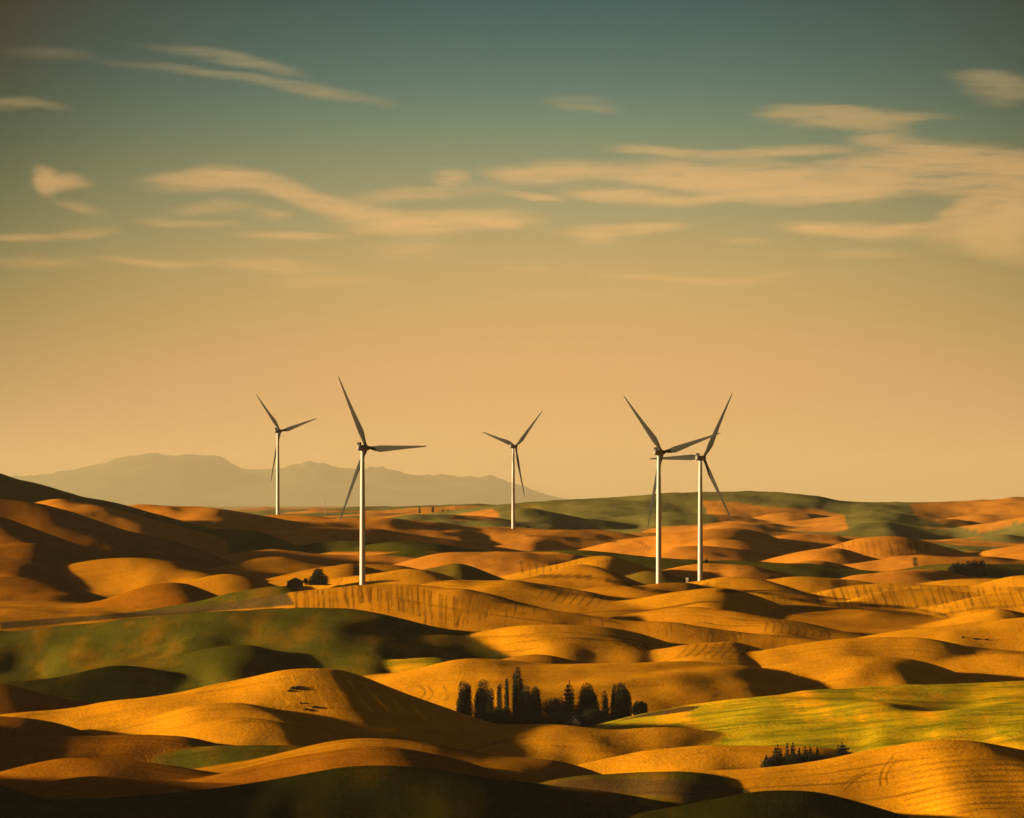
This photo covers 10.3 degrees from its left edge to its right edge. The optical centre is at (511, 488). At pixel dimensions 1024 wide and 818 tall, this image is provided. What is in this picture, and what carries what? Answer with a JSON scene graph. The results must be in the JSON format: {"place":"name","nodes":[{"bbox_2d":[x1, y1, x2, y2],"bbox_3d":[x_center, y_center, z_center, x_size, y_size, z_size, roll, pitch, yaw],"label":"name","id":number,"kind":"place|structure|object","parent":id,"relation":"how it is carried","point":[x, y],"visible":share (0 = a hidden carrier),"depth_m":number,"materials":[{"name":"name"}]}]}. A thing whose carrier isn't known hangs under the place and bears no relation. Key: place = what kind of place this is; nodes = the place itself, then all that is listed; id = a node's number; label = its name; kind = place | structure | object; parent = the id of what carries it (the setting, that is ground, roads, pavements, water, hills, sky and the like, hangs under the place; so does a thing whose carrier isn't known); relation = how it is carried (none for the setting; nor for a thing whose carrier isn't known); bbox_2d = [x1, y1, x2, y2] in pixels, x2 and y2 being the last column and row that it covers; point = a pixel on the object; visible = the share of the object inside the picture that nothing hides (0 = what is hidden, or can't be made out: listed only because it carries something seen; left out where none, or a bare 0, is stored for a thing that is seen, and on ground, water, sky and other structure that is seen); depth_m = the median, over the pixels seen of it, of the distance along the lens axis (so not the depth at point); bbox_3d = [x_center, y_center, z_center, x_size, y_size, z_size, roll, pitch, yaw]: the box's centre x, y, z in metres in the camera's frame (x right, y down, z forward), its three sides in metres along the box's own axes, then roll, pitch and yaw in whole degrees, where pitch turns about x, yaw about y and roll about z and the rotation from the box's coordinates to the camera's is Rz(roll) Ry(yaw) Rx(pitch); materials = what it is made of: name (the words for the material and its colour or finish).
{"place":"outdoors","nodes":[
{"label":"outdoors","id":0,"kind":"place"},
{"bbox_2d":[12,453,567,505],"bbox_3d":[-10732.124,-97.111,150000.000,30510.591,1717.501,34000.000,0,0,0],"label":"mountains","id":1,"kind":"structure","parent":0,"point":[179,480],"depth_m":142341.69,"materials":[{"name":"grey stone"}]},
{"bbox_2d":[198,506,397,509],"bbox_3d":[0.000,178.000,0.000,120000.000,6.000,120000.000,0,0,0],"label":"ground","id":2,"kind":"structure","parent":0,"point":[234,507],"depth_m":58786.06,"materials":[{"name":"brown soil"}]},
{"bbox_2d":[0,473,1023,817],"bbox_3d":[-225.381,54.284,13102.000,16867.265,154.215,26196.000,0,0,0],"label":"hills","id":3,"kind":"structure","parent":0,"point":[156,661],"depth_m":2907.68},
{"bbox_2d":[256,395,316,514],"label":"wind turbine","id":4,"kind":"object","parent":3,"relation":"on","point":[278,430],"visible":0.94,"depth_m":5323.93,"materials":[{"name":"paint"}]},
{"bbox_2d":[287,578,302,587],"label":"barn","id":5,"kind":"structure","parent":3,"relation":"on","point":[295,583],"depth_m":3595.40,"materials":[{"name":"brown wood"}]},
{"bbox_2d":[304,567,331,585],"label":"conifer tree","id":6,"kind":"object","parent":3,"relation":"on","point":[317,579],"visible":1,"depth_m":3597.31,"materials":[{"name":"green plant"}]},
{"bbox_2d":[338,376,425,584],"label":"wind turbine","id":7,"kind":"object","parent":3,"relation":"on","point":[364,448],"visible":0.91,"depth_m":3298.91,"materials":[{"name":"paint"}]},
{"bbox_2d":[455,680,473,716],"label":"poplar tree","id":8,"kind":"object","parent":3,"relation":"on","point":[464,704],"visible":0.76,"depth_m":2590.19,"materials":[{"name":"green plant"}]},
{"bbox_2d":[472,679,489,720],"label":"poplar tree","id":9,"kind":"object","parent":3,"relation":"on","point":[480,701],"visible":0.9,"depth_m":2589.76,"materials":[{"name":"green plant"}]},
{"bbox_2d":[486,688,494,722],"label":"poplar tree","id":10,"kind":"object","parent":3,"relation":"on","point":[490,703],"visible":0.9,"depth_m":2585.26,"materials":[{"name":"green plant"}]},
{"bbox_2d":[496,683,502,709],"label":"poplar tree","id":11,"kind":"object","parent":3,"relation":"on","point":[499,697],"visible":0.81,"depth_m":2601.63,"materials":[{"name":"green plant"}]},
{"bbox_2d":[491,706,514,723],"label":"broadleaf tree","id":12,"kind":"object","parent":3,"relation":"on","point":[503,716],"visible":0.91,"depth_m":2576.09,"materials":[{"name":"green plant"}]},
{"bbox_2d":[504,678,509,708],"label":"poplar tree","id":13,"kind":"object","parent":3,"relation":"on","point":[506,697],"visible":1,"depth_m":2597.69,"materials":[{"name":"green plant"}]},
{"bbox_2d":[483,410,542,528],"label":"wind turbine","id":14,"kind":"object","parent":3,"relation":"on","point":[512,445],"visible":0.96,"depth_m":5328.78,"materials":[{"name":"paint"}]},
{"bbox_2d":[511,673,516,716],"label":"poplar tree","id":15,"kind":"object","parent":3,"relation":"on","point":[513,678],"visible":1,"depth_m":2599.65,"materials":[{"name":"green plant"}]},
{"bbox_2d":[512,666,523,723],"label":"poplar tree","id":16,"kind":"object","parent":3,"relation":"on","point":[517,688],"visible":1,"depth_m":2591.61,"materials":[{"name":"green plant"}]},
{"bbox_2d":[517,684,533,723],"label":"broadleaf tree","id":17,"kind":"object","parent":3,"relation":"on","point":[525,707],"visible":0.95,"depth_m":2584.95,"materials":[{"name":"green plant"}]},
{"bbox_2d":[530,686,543,723],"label":"broadleaf tree","id":18,"kind":"object","parent":3,"relation":"on","point":[537,706],"visible":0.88,"depth_m":2588.11,"materials":[{"name":"green plant"}]},
{"bbox_2d":[533,719,552,723],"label":"shrub","id":19,"kind":"object","parent":3,"relation":"on","point":[538,721],"visible":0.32,"depth_m":2579.00,"materials":[{"name":"green plant"}]},
{"bbox_2d":[541,697,569,720],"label":"broadleaf tree","id":20,"kind":"object","parent":3,"relation":"on","point":[555,708],"visible":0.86,"depth_m":2588.96,"materials":[{"name":"green plant"}]},
{"bbox_2d":[550,713,572,724],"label":"shrub","id":21,"kind":"object","parent":3,"relation":"on","point":[563,719],"visible":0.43,"depth_m":2576.54,"materials":[{"name":"green plant"}]},
{"bbox_2d":[562,681,579,716],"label":"conifer tree","id":22,"kind":"object","parent":3,"relation":"on","point":[571,708],"visible":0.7,"depth_m":2590.46,"materials":[{"name":"green plant"}]},
{"bbox_2d":[567,716,584,726],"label":"farmhouse","id":23,"kind":"object","parent":3,"relation":"on","point":[576,721],"visible":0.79,"depth_m":2572.76,"materials":[{"name":"grey wood"}]},
{"bbox_2d":[571,715,585,721],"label":"shrub","id":24,"kind":"object","parent":3,"relation":"on","point":[583,718],"visible":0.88,"depth_m":2578.12,"materials":[{"name":"green plant"}]},
{"bbox_2d":[575,682,600,726],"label":"broadleaf tree","id":25,"kind":"object","parent":3,"relation":"on","point":[587,697],"visible":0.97,"depth_m":2590.21,"materials":[{"name":"green plant"}]},
{"bbox_2d":[581,708,607,726],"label":"shrub","id":26,"kind":"object","parent":3,"relation":"on","point":[592,716],"visible":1,"depth_m":2576.60,"materials":[{"name":"green plant"}]},
{"bbox_2d":[600,690,609,712],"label":"broadleaf tree","id":27,"kind":"object","parent":3,"relation":"on","point":[604,703],"visible":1,"depth_m":2591.49,"materials":[{"name":"green plant"}]},
{"bbox_2d":[598,710,622,723],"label":"shrub","id":28,"kind":"object","parent":3,"relation":"on","point":[613,715],"visible":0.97,"depth_m":2576.77,"materials":[{"name":"green plant"}]},
{"bbox_2d":[611,683,616,707],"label":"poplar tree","id":29,"kind":"object","parent":3,"relation":"on","point":[613,690],"visible":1,"depth_m":2595.59,"materials":[{"name":"green plant"}]},
{"bbox_2d":[608,682,632,717],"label":"broadleaf tree","id":30,"kind":"object","parent":3,"relation":"on","point":[620,703],"visible":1,"depth_m":2589.51,"materials":[{"name":"green plant"}]},
{"bbox_2d":[631,700,648,714],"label":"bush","id":31,"kind":"object","parent":3,"relation":"on","point":[640,707],"visible":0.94,"depth_m":2600.53,"materials":[{"name":"green plant"}]},
{"bbox_2d":[624,396,719,583],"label":"wind turbine","id":32,"kind":"object","parent":3,"relation":"on","point":[658,451],"visible":1,"depth_m":3498.86,"materials":[{"name":"paint"}]},
{"bbox_2d":[650,394,732,580],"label":"wind turbine","id":33,"kind":"object","parent":3,"relation":"on","point":[698,457],"visible":0.94,"depth_m":3733.70,"materials":[{"name":"paint"}]},
{"bbox_2d":[759,755,781,767],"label":"shrub","id":34,"kind":"object","parent":3,"relation":"on","point":[773,761],"visible":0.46,"depth_m":2254.11,"materials":[{"name":"green plant"}]},
{"bbox_2d":[772,744,784,758],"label":"conifer tree","id":35,"kind":"object","parent":3,"relation":"on","point":[780,754],"visible":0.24,"depth_m":2267.57,"materials":[{"name":"green plant"}]},
{"bbox_2d":[784,743,788,756],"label":"conifer tree","id":36,"kind":"object","parent":3,"relation":"on","point":[787,749],"visible":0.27,"depth_m":2273.77,"materials":[{"name":"green plant"}]},
{"bbox_2d":[789,742,795,755],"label":"conifer tree","id":37,"kind":"object","parent":3,"relation":"on","point":[792,750],"visible":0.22,"depth_m":2261.77,"materials":[{"name":"green plant"}]},
{"bbox_2d":[780,754,806,765],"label":"shrub","id":38,"kind":"object","parent":3,"relation":"on","point":[791,760],"visible":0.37,"depth_m":2253.22,"materials":[{"name":"green plant"}]},
{"bbox_2d":[799,751,822,762],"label":"shrub","id":39,"kind":"object","parent":3,"relation":"on","point":[810,757],"visible":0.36,"depth_m":2253.46,"materials":[{"name":"green plant"}]},
{"bbox_2d":[833,741,851,757],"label":"conifer tree","id":40,"kind":"object","parent":3,"relation":"on","point":[844,751],"visible":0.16,"depth_m":2273.30,"materials":[{"name":"green plant"}]},
{"bbox_2d":[947,563,958,572],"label":"conifer tree","id":41,"kind":"object","parent":3,"relation":"on","point":[952,569],"visible":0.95,"depth_m":4098.27,"materials":[{"name":"green plant"}]},
{"bbox_2d":[955,562,968,575],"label":"conifer tree","id":42,"kind":"object","parent":3,"relation":"on","point":[958,568],"visible":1,"depth_m":4097.85,"materials":[{"name":"green plant"}]},
{"bbox_2d":[961,563,968,575],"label":"conifer tree","id":43,"kind":"object","parent":3,"relation":"on","point":[964,567],"visible":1,"depth_m":4099.23,"materials":[{"name":"green plant"}]},
{"bbox_2d":[966,560,972,576],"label":"conifer tree","id":44,"kind":"object","parent":3,"relation":"on","point":[969,567],"visible":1,"depth_m":4098.41,"materials":[{"name":"green plant"}]},
{"bbox_2d":[971,559,977,576],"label":"conifer tree","id":45,"kind":"object","parent":3,"relation":"on","point":[974,567],"visible":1,"depth_m":4098.94,"materials":[{"name":"green plant"}]},
{"bbox_2d":[976,561,981,578],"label":"conifer tree","id":46,"kind":"object","parent":3,"relation":"on","point":[978,569],"visible":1,"depth_m":4098.54,"materials":[{"name":"green plant"}]},
{"bbox_2d":[978,560,986,578],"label":"conifer tree","id":47,"kind":"object","parent":3,"relation":"on","point":[983,568],"visible":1,"depth_m":4099.14,"materials":[{"name":"green plant"}]},
{"bbox_2d":[0,0,1023,501],"label":"sky","id":48,"kind":"structure","parent":0,"point":[475,217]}
]}

